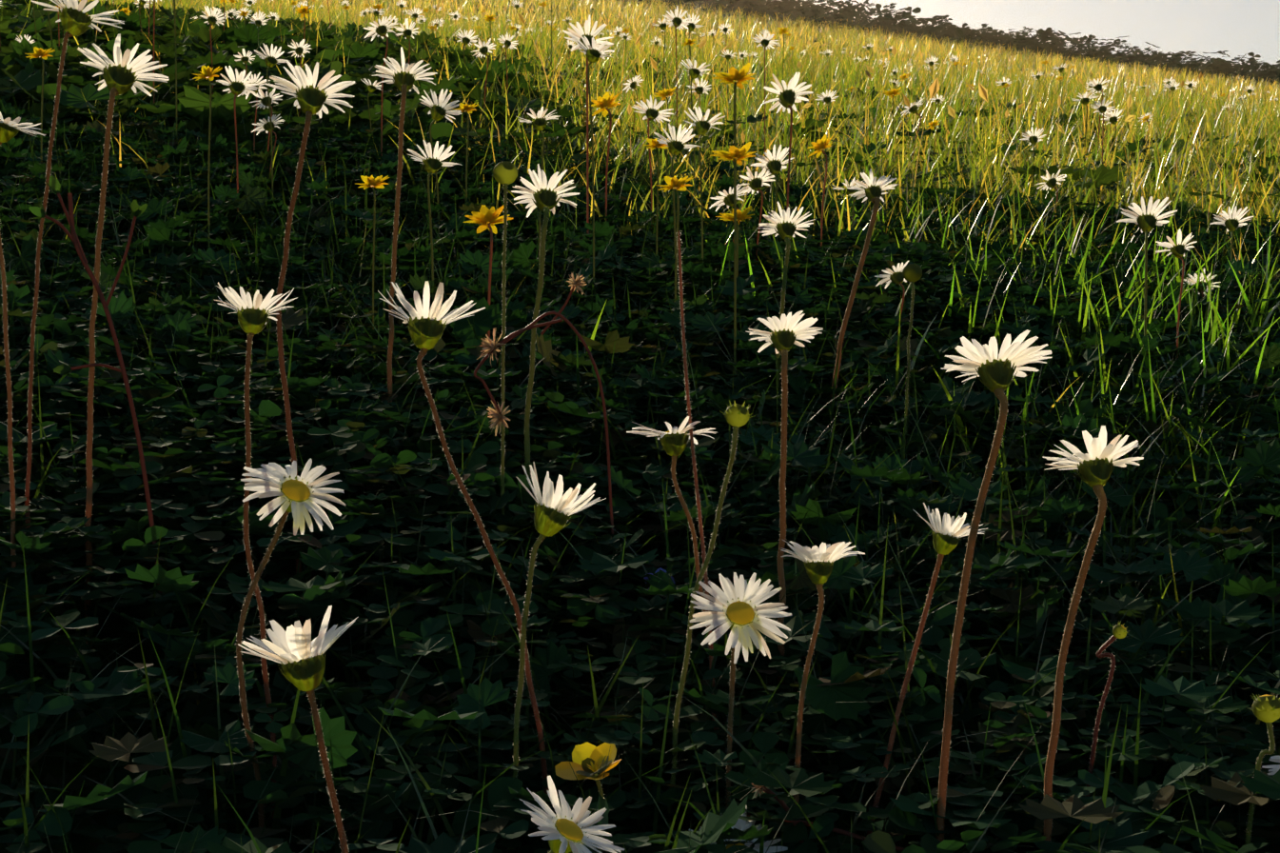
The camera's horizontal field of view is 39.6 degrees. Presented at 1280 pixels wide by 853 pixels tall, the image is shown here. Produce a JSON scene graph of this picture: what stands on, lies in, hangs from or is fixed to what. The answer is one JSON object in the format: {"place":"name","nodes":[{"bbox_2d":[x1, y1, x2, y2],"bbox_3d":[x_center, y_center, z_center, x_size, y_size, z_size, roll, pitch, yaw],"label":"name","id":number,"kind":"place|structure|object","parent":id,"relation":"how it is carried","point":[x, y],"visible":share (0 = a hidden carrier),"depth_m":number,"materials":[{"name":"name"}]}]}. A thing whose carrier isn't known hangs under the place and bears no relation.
{"place":"outdoors","nodes":[
{"label":"outdoors","id":0,"kind":"place"},
{"bbox_2d":[0,0,1279,852],"bbox_3d":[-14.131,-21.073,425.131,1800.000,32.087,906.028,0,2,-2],"label":"meadow ground","id":1,"kind":"structure","parent":0,"point":[123,654],"depth_m":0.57,"materials":[{"name":"green plant"}]},
{"bbox_2d":[191,65,222,247],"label":"yellow flower","id":2,"kind":"object","parent":1,"relation":"on","point":[206,72],"visible":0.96,"depth_m":1.08,"materials":[{"name":"yellow plant"}]},
{"bbox_2d":[199,5,224,94],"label":"daisy","id":3,"kind":"object","parent":1,"relation":"on","point":[212,20],"visible":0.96,"depth_m":1.95,"materials":[{"name":"white plant"}]},
{"bbox_2d":[250,87,282,168],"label":"daisy","id":4,"kind":"object","parent":1,"relation":"on","point":[264,101],"visible":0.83,"depth_m":1.41,"materials":[{"name":"white plant"}]},
{"bbox_2d":[254,42,288,227],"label":"daisy","id":5,"kind":"object","parent":1,"relation":"on","point":[271,60],"visible":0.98,"depth_m":1.28,"materials":[{"name":"white plant"}]},
{"bbox_2d":[287,39,311,115],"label":"daisy","id":6,"kind":"object","parent":1,"relation":"on","point":[300,49],"visible":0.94,"depth_m":1.82,"materials":[{"name":"white plant"}]},
{"bbox_2d":[356,175,389,392],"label":"yellow flower","id":7,"kind":"object","parent":1,"relation":"on","point":[376,183],"visible":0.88,"depth_m":0.89,"materials":[{"name":"yellow plant"}]},
{"bbox_2d":[363,15,397,163],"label":"daisy","id":8,"kind":"object","parent":1,"relation":"on","point":[382,29],"visible":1,"depth_m":1.49,"materials":[{"name":"white plant"}]},
{"bbox_2d":[394,18,418,63],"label":"daisy","id":9,"kind":"object","parent":1,"relation":"on","point":[407,32],"visible":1,"depth_m":1.98,"materials":[{"name":"white plant"}]},
{"bbox_2d":[419,88,461,233],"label":"daisy","id":10,"kind":"object","parent":1,"relation":"on","point":[438,111],"visible":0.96,"depth_m":1.25,"materials":[{"name":"white plant"}]},
{"bbox_2d":[452,102,478,230],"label":"yellow flower","id":11,"kind":"object","parent":1,"relation":"on","point":[466,108],"visible":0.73,"depth_m":1.32,"materials":[{"name":"yellow plant"}]},
{"bbox_2d":[455,29,478,64],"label":"daisy","id":12,"kind":"object","parent":1,"relation":"on","point":[465,40],"visible":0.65,"depth_m":2.49,"materials":[{"name":"white plant"}]},
{"bbox_2d":[471,38,496,148],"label":"daisy","id":13,"kind":"object","parent":1,"relation":"on","point":[483,49],"visible":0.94,"depth_m":1.97,"materials":[{"name":"white plant"}]},
{"bbox_2d":[463,205,512,397],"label":"yellow flower","id":14,"kind":"object","parent":1,"relation":"on","point":[484,215],"visible":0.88,"depth_m":0.89,"materials":[{"name":"yellow plant"}]},
{"bbox_2d":[497,31,517,126],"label":"daisy","id":15,"kind":"object","parent":1,"relation":"on","point":[506,42],"visible":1,"depth_m":2.07,"materials":[{"name":"white plant"}]},
{"bbox_2d":[516,106,559,272],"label":"daisy","id":16,"kind":"object","parent":1,"relation":"on","point":[539,122],"visible":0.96,"depth_m":1.04,"materials":[{"name":"white plant"}]},
{"bbox_2d":[519,775,624,852],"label":"daisy","id":17,"kind":"object","parent":1,"relation":"on","point":[565,829],"visible":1,"depth_m":0.33,"materials":[{"name":"white plant"}]},
{"bbox_2d":[574,36,614,282],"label":"daisy","id":18,"kind":"object","parent":1,"relation":"on","point":[593,54],"visible":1,"depth_m":0.99,"materials":[{"name":"white plant"}]},
{"bbox_2d":[588,91,621,220],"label":"yellow flower","id":19,"kind":"object","parent":1,"relation":"on","point":[605,101],"visible":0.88,"depth_m":1.29,"materials":[{"name":"yellow plant"}]},
{"bbox_2d":[0,98,1279,852],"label":"ground leaves","id":20,"kind":"object","parent":1,"relation":"on","point":[1128,813],"visible":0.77,"depth_m":0.64,"materials":[{"name":"green plant"}]},
{"bbox_2d":[0,111,45,672],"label":"daisy","id":21,"kind":"object","parent":20,"relation":"on","point":[9,128],"visible":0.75,"depth_m":0.55,"materials":[{"name":"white plant"}]},
{"bbox_2d":[26,46,55,174],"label":"yellow flower","id":22,"kind":"object","parent":20,"relation":"on","point":[40,52],"visible":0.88,"depth_m":1.31,"materials":[{"name":"yellow plant"}]},
{"bbox_2d":[24,0,124,629],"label":"daisy","id":23,"kind":"object","parent":20,"relation":"on","point":[75,19],"visible":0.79,"depth_m":0.58,"materials":[{"name":"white plant"}]},
{"bbox_2d":[28,175,162,592],"bbox_3d":[-0.169,-0.012,0.552,0.041,0.131,0.009,0,2,-2],"label":"dried flower stem","id":24,"kind":"object","parent":20,"relation":"on","point":[136,208],"visible":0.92,"depth_m":0.55,"materials":[{"name":"brown plant"}]},
{"bbox_2d":[77,33,169,648],"bbox_3d":[-0.166,-0.021,0.575,0.029,0.206,0.030,0,2,-2],"label":"daisy","id":25,"kind":"object","parent":20,"relation":"on","point":[119,76],"visible":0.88,"depth_m":0.57,"materials":[{"name":"white plant"}]},
{"bbox_2d":[173,0,177,160],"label":"stem","id":26,"kind":"object","parent":20,"relation":"on","point":[175,68],"visible":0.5,"depth_m":1.53,"materials":[{"name":"brown plant"}]},
{"bbox_2d":[216,65,258,216],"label":"daisy","id":27,"kind":"object","parent":20,"relation":"on","point":[237,86],"visible":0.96,"depth_m":1.24,"materials":[{"name":"white plant"}]},
{"bbox_2d":[237,72,270,152],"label":"daisy","id":28,"kind":"object","parent":20,"relation":"on","point":[256,90],"visible":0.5,"depth_m":1.47,"materials":[{"name":"white plant"}]},
{"bbox_2d":[214,282,296,818],"bbox_3d":[-0.101,0.042,0.466,0.022,0.158,0.022,0,2,-2],"label":"daisy","id":29,"kind":"object","parent":20,"relation":"on","point":[252,320],"visible":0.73,"depth_m":0.46,"materials":[{"name":"white plant"}]},
{"bbox_2d":[251,113,284,194],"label":"daisy","id":30,"kind":"object","parent":20,"relation":"on","point":[265,125],"visible":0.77,"depth_m":1.38,"materials":[{"name":"white plant"}]},
{"bbox_2d":[235,457,345,827],"bbox_3d":[-0.085,0.070,0.435,0.027,0.123,0.023,0,2,-2],"label":"daisy","id":31,"kind":"object","parent":20,"relation":"on","point":[292,490],"visible":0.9,"depth_m":0.43,"materials":[{"name":"white plant"}]},
{"bbox_2d":[237,605,357,852],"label":"daisy","id":32,"kind":"object","parent":20,"relation":"on","point":[296,652],"visible":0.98,"depth_m":0.37,"materials":[{"name":"white plant"}]},
{"bbox_2d":[265,59,354,622],"bbox_3d":[-0.110,-0.017,0.598,0.030,0.208,0.025,0,2,-2],"label":"daisy","id":33,"kind":"object","parent":20,"relation":"on","point":[311,100],"visible":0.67,"depth_m":0.59,"materials":[{"name":"white plant"}]},
{"bbox_2d":[372,46,437,500],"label":"daisy","id":34,"kind":"object","parent":20,"relation":"on","point":[403,80],"visible":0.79,"depth_m":0.74,"materials":[{"name":"white plant"}]},
{"bbox_2d":[407,139,460,302],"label":"daisy","id":35,"kind":"object","parent":20,"relation":"on","point":[434,164],"visible":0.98,"depth_m":0.95,"materials":[{"name":"white plant"}]},
{"bbox_2d":[377,280,551,848],"bbox_3d":[-0.043,0.043,0.453,0.046,0.160,0.026,0,2,-2],"label":"daisy","id":36,"kind":"object","parent":20,"relation":"on","point":[426,324],"visible":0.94,"depth_m":0.45,"materials":[{"name":"white plant"}]},
{"bbox_2d":[492,160,517,585],"bbox_3d":[-0.048,-0.011,0.638,0.009,0.167,0.009,0,2,-2],"label":"daisy bud","id":37,"kind":"object","parent":20,"relation":"on","point":[504,173],"visible":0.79,"depth_m":0.63,"materials":[{"name":"green plant"}]},
{"bbox_2d":[473,318,562,435],"bbox_3d":[-0.042,-0.017,0.614,0.031,0.041,0.011,0,2,-2],"label":"dry seed head","id":38,"kind":"object","parent":20,"relation":"on","point":[497,414],"visible":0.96,"depth_m":0.61},
{"bbox_2d":[511,163,579,536],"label":"daisy","id":39,"kind":"object","parent":20,"relation":"on","point":[544,200],"visible":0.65,"depth_m":0.67,"materials":[{"name":"white plant"}]},
{"bbox_2d":[476,311,614,533],"bbox_3d":[-0.033,-0.001,0.616,0.047,0.077,0.015,0,2,-2],"label":"dry seed head","id":40,"kind":"object","parent":20,"relation":"on","point":[488,344],"visible":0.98,"depth_m":0.61},
{"bbox_2d":[507,461,606,852],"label":"daisy","id":41,"kind":"object","parent":20,"relation":"on","point":[553,512],"visible":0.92,"depth_m":0.44,"materials":[{"name":"white plant"}]},
{"bbox_2d":[540,272,587,334],"bbox_3d":[-0.030,-0.049,0.696,0.018,0.025,0.011,0,2,-2],"label":"dry seed head","id":42,"kind":"object","parent":20,"relation":"on","point":[577,282],"visible":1,"depth_m":0.69},
{"bbox_2d":[562,14,612,238],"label":"daisy","id":43,"kind":"object","parent":20,"relation":"on","point":[579,33],"visible":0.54,"depth_m":1.23,"materials":[{"name":"white plant"}]},
{"bbox_2d":[554,742,621,834],"bbox_3d":[-0.011,0.105,0.421,0.015,0.058,0.013,1,2,29],"label":"buttercup","id":44,"kind":"object","parent":20,"relation":"on","point":[588,758],"visible":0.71,"depth_m":0.42,"materials":[{"name":"yellow plant"}]},
{"bbox_2d":[0,60,1279,852],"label":"dark fine grass","id":45,"kind":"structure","parent":20,"relation":"on","point":[868,595],"depth_m":0.67,"materials":[{"name":"green plant"}]},
{"bbox_2d":[631,95,673,232],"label":"daisy","id":46,"kind":"object","parent":20,"relation":"on","point":[652,112],"visible":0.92,"depth_m":1.30,"materials":[{"name":"white plant"}]},
{"bbox_2d":[642,137,668,321],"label":"yellow flower","id":47,"kind":"object","parent":20,"relation":"on","point":[654,144],"visible":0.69,"depth_m":1.14,"materials":[{"name":"yellow plant"}]},
{"bbox_2d":[626,415,719,728],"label":"daisy","id":48,"kind":"object","parent":20,"relation":"on","point":[674,440],"visible":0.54,"depth_m":0.53,"materials":[{"name":"white plant"}]},
{"bbox_2d":[680,59,710,217],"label":"daisy","id":49,"kind":"object","parent":20,"relation":"on","point":[694,72],"visible":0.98,"depth_m":1.40,"materials":[{"name":"white plant"}]},
{"bbox_2d":[677,230,719,766],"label":"bare stem","id":50,"kind":"object","parent":20,"relation":"on","point":[694,463],"visible":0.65,"depth_m":0.53,"materials":[{"name":"brown plant"}]},
{"bbox_2d":[665,399,752,826],"bbox_3d":[0.018,0.059,0.464,0.025,0.133,0.010,0,2,-2],"label":"daisy bud","id":51,"kind":"object","parent":20,"relation":"on","point":[737,416],"visible":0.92,"depth_m":0.46,"materials":[{"name":"green plant"}]},
{"bbox_2d":[710,141,756,403],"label":"yellow flower","id":52,"kind":"object","parent":20,"relation":"on","point":[735,152],"visible":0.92,"depth_m":0.90,"materials":[{"name":"yellow plant"}]},
{"bbox_2d":[711,62,755,158],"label":"flower","id":53,"kind":"object","parent":20,"relation":"on","point":[740,76],"visible":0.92,"depth_m":1.03,"materials":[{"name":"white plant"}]},
{"bbox_2d":[689,571,791,808],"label":"daisy","id":54,"kind":"object","parent":20,"relation":"on","point":[739,611],"visible":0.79,"depth_m":0.45,"materials":[{"name":"white plant"}]},
{"bbox_2d":[751,783,803,842],"bbox_3d":[0.034,0.098,0.428,0.014,0.028,0.006,0,2,-2],"label":"dry seed head","id":55,"kind":"object","parent":20,"relation":"on","point":[763,788],"visible":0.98,"depth_m":0.43},
{"bbox_2d":[746,310,822,746],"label":"daisy","id":56,"kind":"object","parent":20,"relation":"on","point":[784,335],"visible":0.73,"depth_m":0.54,"materials":[{"name":"white plant"}]},
{"bbox_2d":[756,201,815,420],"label":"daisy","id":57,"kind":"object","parent":20,"relation":"on","point":[785,226],"visible":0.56,"depth_m":0.86,"materials":[{"name":"white plant"}]},
{"bbox_2d":[807,134,833,248],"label":"yellow flower","id":58,"kind":"object","parent":20,"relation":"on","point":[819,145],"visible":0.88,"depth_m":1.27,"materials":[{"name":"yellow plant"}]},
{"bbox_2d":[780,538,865,805],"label":"daisy","id":59,"kind":"object","parent":20,"relation":"on","point":[817,562],"visible":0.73,"depth_m":0.46,"materials":[{"name":"white plant"}]},
{"bbox_2d":[747,811,905,851],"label":"dry seed head","id":60,"kind":"object","parent":20,"relation":"on","point":[847,833],"visible":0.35,"depth_m":0.43},
{"bbox_2d":[826,168,898,456],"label":"daisy","id":61,"kind":"object","parent":20,"relation":"on","point":[873,192],"visible":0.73,"depth_m":0.86,"materials":[{"name":"white plant"}]},
{"bbox_2d":[902,263,922,459],"bbox_3d":[0.123,-0.016,0.802,0.009,0.115,0.009,0,2,-2],"label":"daisy bud","id":62,"kind":"object","parent":20,"relation":"on","point":[912,273],"visible":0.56,"depth_m":0.80,"materials":[{"name":"green plant"}]},
{"bbox_2d":[570,216,1279,496],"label":"grass tuft","id":63,"kind":"object","parent":20,"relation":"on","point":[958,418],"visible":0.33,"depth_m":1.00,"materials":[{"name":"green plant"}]},
{"bbox_2d":[866,502,984,836],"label":"daisy","id":64,"kind":"object","parent":20,"relation":"on","point":[947,534],"visible":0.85,"depth_m":0.47,"materials":[{"name":"white plant"}]},
{"bbox_2d":[935,329,1051,841],"bbox_3d":[0.084,0.059,0.428,0.030,0.164,0.023,0,2,-2],"label":"daisy","id":65,"kind":"object","parent":20,"relation":"on","point":[990,368],"visible":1,"depth_m":0.42,"materials":[{"name":"white plant"}]},
{"bbox_2d":[748,220,1279,500],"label":"grass tuft","id":66,"kind":"object","parent":20,"relation":"on","point":[1146,360],"visible":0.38,"depth_m":0.99,"materials":[{"name":"green plant"}]},
{"bbox_2d":[1042,425,1143,841],"bbox_3d":[0.109,0.075,0.433,0.023,0.151,0.024,1,2,24],"label":"daisy","id":67,"kind":"object","parent":20,"relation":"on","point":[1094,464],"visible":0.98,"depth_m":0.43,"materials":[{"name":"white plant"}]},
{"bbox_2d":[1085,620,1129,796],"bbox_3d":[0.122,0.095,0.472,0.015,0.087,0.007,0,2,-2],"label":"daisy bud","id":68,"kind":"object","parent":20,"relation":"on","point":[1119,631],"visible":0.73,"depth_m":0.47,"materials":[{"name":"brown plant"}]},
{"bbox_2d":[1116,196,1177,412],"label":"daisy","id":69,"kind":"object","parent":20,"relation":"on","point":[1147,222],"visible":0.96,"depth_m":0.95,"materials":[{"name":"white plant"}]},
{"bbox_2d":[1155,228,1197,384],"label":"daisy","id":70,"kind":"object","parent":20,"relation":"on","point":[1178,249],"visible":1,"depth_m":1.00,"materials":[{"name":"white plant"}]},
{"bbox_2d":[1244,693,1279,844],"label":"daisy bud","id":71,"kind":"object","parent":20,"relation":"on","point":[1266,707],"visible":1,"depth_m":0.45,"materials":[{"name":"green plant"}]},
{"bbox_2d":[0,0,1279,233],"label":"ground leaves","id":72,"kind":"object","parent":1,"relation":"on","point":[25,78],"visible":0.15,"depth_m":2.12,"materials":[{"name":"green plant"}]},
{"bbox_2d":[653,86,676,236],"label":"yellow flower","id":73,"kind":"object","parent":1,"relation":"on","point":[662,93],"visible":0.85,"depth_m":1.34,"materials":[{"name":"yellow plant"}]},
{"bbox_2d":[655,175,694,374],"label":"yellow flower","id":74,"kind":"object","parent":1,"relation":"on","point":[674,183],"visible":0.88,"depth_m":1.00,"materials":[{"name":"yellow plant"}]},
{"bbox_2d":[662,5,691,127],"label":"daisy","id":75,"kind":"object","parent":1,"relation":"on","point":[677,21],"visible":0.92,"depth_m":2.15,"materials":[{"name":"white plant"}]},
{"bbox_2d":[653,123,702,264],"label":"daisy","id":76,"kind":"object","parent":1,"relation":"on","point":[677,147],"visible":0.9,"depth_m":1.09,"materials":[{"name":"white plant"}]},
{"bbox_2d":[686,78,711,141],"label":"daisy","id":77,"kind":"object","parent":1,"relation":"on","point":[700,89],"visible":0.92,"depth_m":1.91,"materials":[{"name":"white plant"}]},
{"bbox_2d":[683,106,725,285],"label":"daisy","id":78,"kind":"object","parent":1,"relation":"on","point":[702,125],"visible":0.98,"depth_m":1.11,"materials":[{"name":"white plant"}]},
{"bbox_2d":[150,0,1279,113],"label":"grass","id":79,"kind":"structure","parent":1,"relation":"on","point":[769,26],"depth_m":20.15,"materials":[{"name":"plant"}]},
{"bbox_2d":[708,182,749,271],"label":"daisy","id":80,"kind":"object","parent":1,"relation":"on","point":[727,199],"visible":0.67,"depth_m":1.15,"materials":[{"name":"white plant"}]},
{"bbox_2d":[715,205,753,313],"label":"flower","id":81,"kind":"object","parent":1,"relation":"on","point":[740,216],"visible":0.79,"depth_m":1.05,"materials":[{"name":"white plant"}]},
{"bbox_2d":[689,806,787,852],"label":"leaves","id":82,"kind":"object","parent":1,"relation":"on","point":[741,824],"visible":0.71,"depth_m":0.42,"materials":[{"name":"plant"}]},
{"bbox_2d":[199,0,1279,192],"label":"grass stalks","id":83,"kind":"object","parent":1,"relation":"on","point":[934,88],"depth_m":3.49,"materials":[{"name":"plant"}]},
{"bbox_2d":[738,165,775,264],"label":"daisy","id":84,"kind":"object","parent":1,"relation":"on","point":[756,184],"visible":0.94,"depth_m":1.20,"materials":[{"name":"white plant"}]},
{"bbox_2d":[753,30,778,157],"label":"daisy","id":85,"kind":"object","parent":1,"relation":"on","point":[764,43],"visible":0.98,"depth_m":1.80,"materials":[{"name":"white plant"}]},
{"bbox_2d":[750,144,794,279],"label":"daisy","id":86,"kind":"object","parent":1,"relation":"on","point":[774,166],"visible":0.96,"depth_m":1.19,"materials":[{"name":"white plant"}]},
{"bbox_2d":[763,72,812,211],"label":"daisy","id":87,"kind":"object","parent":1,"relation":"on","point":[789,97],"visible":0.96,"depth_m":1.17,"materials":[{"name":"white plant"}]},
{"bbox_2d":[815,89,838,157],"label":"daisy","id":88,"kind":"object","parent":1,"relation":"on","point":[827,97],"visible":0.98,"depth_m":2.36,"materials":[{"name":"white plant"}]},
{"bbox_2d":[832,177,866,271],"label":"daisy","id":89,"kind":"object","parent":1,"relation":"on","point":[850,191],"visible":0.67,"depth_m":1.30,"materials":[{"name":"white plant"}]},
{"bbox_2d":[874,260,908,354],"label":"daisy","id":90,"kind":"object","parent":1,"relation":"on","point":[896,277],"visible":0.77,"depth_m":0.97,"materials":[{"name":"white plant"}]},
{"bbox_2d":[592,0,1279,88],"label":"shrubs","id":91,"kind":"object","parent":1,"relation":"on","point":[939,31],"depth_m":28.12,"materials":[{"name":"green plant"}]},
{"bbox_2d":[722,157,1278,338],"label":"grass tuft","id":92,"kind":"object","parent":1,"relation":"on","point":[1088,254],"visible":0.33,"depth_m":1.32,"materials":[{"name":"green plant"}]},
{"bbox_2d":[1019,127,1046,185],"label":"daisy","id":93,"kind":"object","parent":1,"relation":"on","point":[1033,138],"visible":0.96,"depth_m":1.89,"materials":[{"name":"white plant"}]},
{"bbox_2d":[816,318,1279,571],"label":"grass tuft","id":94,"kind":"object","parent":1,"relation":"on","point":[1132,468],"visible":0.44,"depth_m":0.83,"materials":[{"name":"green plant"}]},
{"bbox_2d":[1034,169,1066,221],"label":"daisy","id":95,"kind":"object","parent":1,"relation":"on","point":[1051,183],"visible":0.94,"depth_m":1.61,"materials":[{"name":"white plant"}]},
{"bbox_2d":[866,215,1279,444],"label":"grass tuft","id":96,"kind":"object","parent":1,"relation":"on","point":[1259,319],"visible":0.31,"depth_m":1.15,"materials":[{"name":"green plant"}]},
{"bbox_2d":[1071,91,1098,194],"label":"daisy","id":97,"kind":"object","parent":1,"relation":"on","point":[1084,100],"visible":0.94,"depth_m":2.09,"materials":[{"name":"white plant"}]},
{"bbox_2d":[1085,76,1109,167],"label":"daisy","id":98,"kind":"object","parent":1,"relation":"on","point":[1099,87],"visible":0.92,"depth_m":2.48,"materials":[{"name":"white plant"}]},
{"bbox_2d":[1090,97,1114,200],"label":"daisy","id":99,"kind":"object","parent":1,"relation":"on","point":[1103,108],"visible":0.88,"depth_m":2.08,"materials":[{"name":"white plant"}]},
{"bbox_2d":[1182,268,1220,313],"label":"daisy","id":100,"kind":"object","parent":1,"relation":"on","point":[1201,289],"visible":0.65,"depth_m":1.21,"materials":[{"name":"white plant"}]},
{"bbox_2d":[1210,206,1253,314],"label":"daisy","id":101,"kind":"object","parent":1,"relation":"on","point":[1230,224],"visible":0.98,"depth_m":1.31,"materials":[{"name":"white plant"}]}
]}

